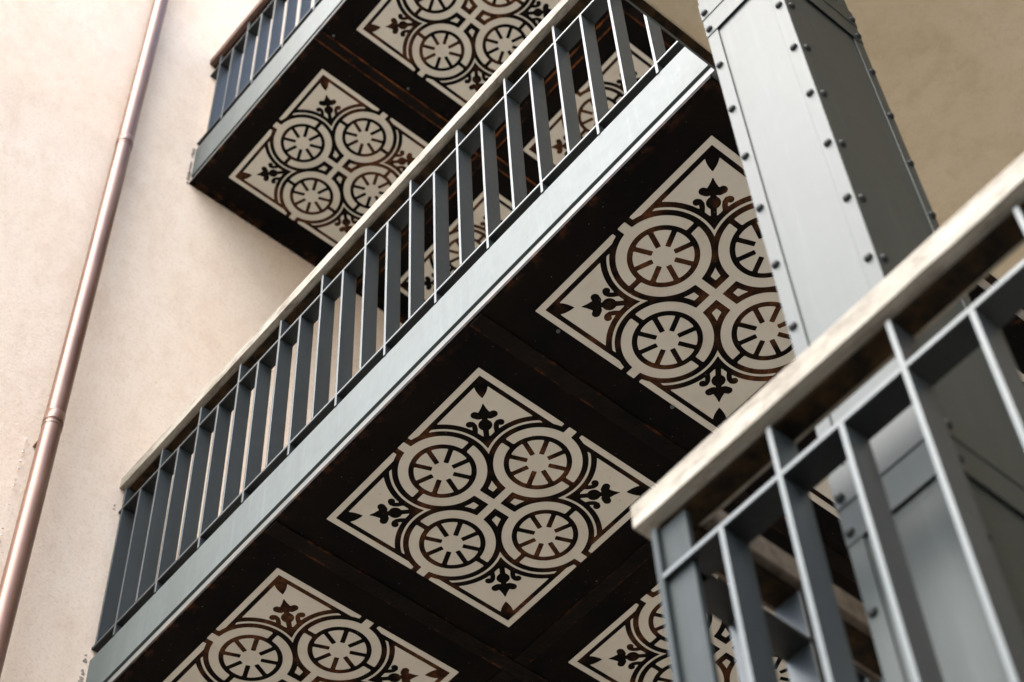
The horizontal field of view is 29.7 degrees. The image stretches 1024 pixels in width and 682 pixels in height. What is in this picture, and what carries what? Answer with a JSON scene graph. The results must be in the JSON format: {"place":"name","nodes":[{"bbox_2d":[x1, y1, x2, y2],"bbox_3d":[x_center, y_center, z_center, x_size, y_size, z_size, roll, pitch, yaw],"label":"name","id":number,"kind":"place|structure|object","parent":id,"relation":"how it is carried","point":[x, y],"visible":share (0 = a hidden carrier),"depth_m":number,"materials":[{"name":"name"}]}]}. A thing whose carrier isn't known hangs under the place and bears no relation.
{"place":"outdoors","nodes":[
{"label":"outdoors","id":0,"kind":"place"},
{"bbox_2d":[631,153,1023,681],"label":"corner railing","id":1,"kind":"object","parent":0,"point":[690,529],"visible":1,"depth_m":2.88,"materials":[{"name":"metal"}]},
{"label":"ground","id":2,"kind":"structure","parent":0,"visible":0},
{"bbox_2d":[0,0,402,681],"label":"stucco wall","id":3,"kind":"structure","parent":2,"relation":"on","point":[196,288],"depth_m":8.48,"materials":[{"name":"beige paint"}]},
{"bbox_2d":[0,0,168,677],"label":"downpipe","id":4,"kind":"object","parent":3,"relation":"attached to","point":[45,445],"visible":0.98,"depth_m":7.57,"materials":[{"name":"pink metal"}]},
{"bbox_2d":[189,0,676,323],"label":"balcony","id":5,"kind":"structure","parent":3,"relation":"attached to","point":[332,123],"depth_m":9.12,"materials":[{"name":"metal"}]},
{"bbox_2d":[197,0,321,145],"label":"balcony railing","id":6,"kind":"object","parent":5,"relation":"on","point":[226,60],"visible":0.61,"depth_m":9.82,"materials":[{"name":"metal"}]},
{"bbox_2d":[86,47,1023,681],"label":"balcony","id":7,"kind":"structure","parent":3,"relation":"attached to","point":[552,387],"depth_m":5.93,"materials":[{"name":"metal"}]},
{"bbox_2d":[91,0,684,652],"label":"balcony railing","id":8,"kind":"object","parent":7,"relation":"on","point":[465,134],"visible":0.77,"depth_m":6.57,"materials":[{"name":"metal"}]},
{"bbox_2d":[698,0,1023,681],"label":"steel column","id":9,"kind":"structure","parent":2,"relation":"on","point":[846,217],"depth_m":3.46,"materials":[{"name":"metal"}]},
{"bbox_3d":[5.056,-7.939,-1.479,12.000,9.600,0.400,34,-63,-23],"label":"side building","id":10,"kind":"object","parent":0,"visible":0},
{"bbox_2d":[626,0,1023,309],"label":"landing slab","id":11,"kind":"structure","parent":10,"relation":"attached to","point":[950,75],"depth_m":5.22,"materials":[{"name":"beige paint"}]}
]}

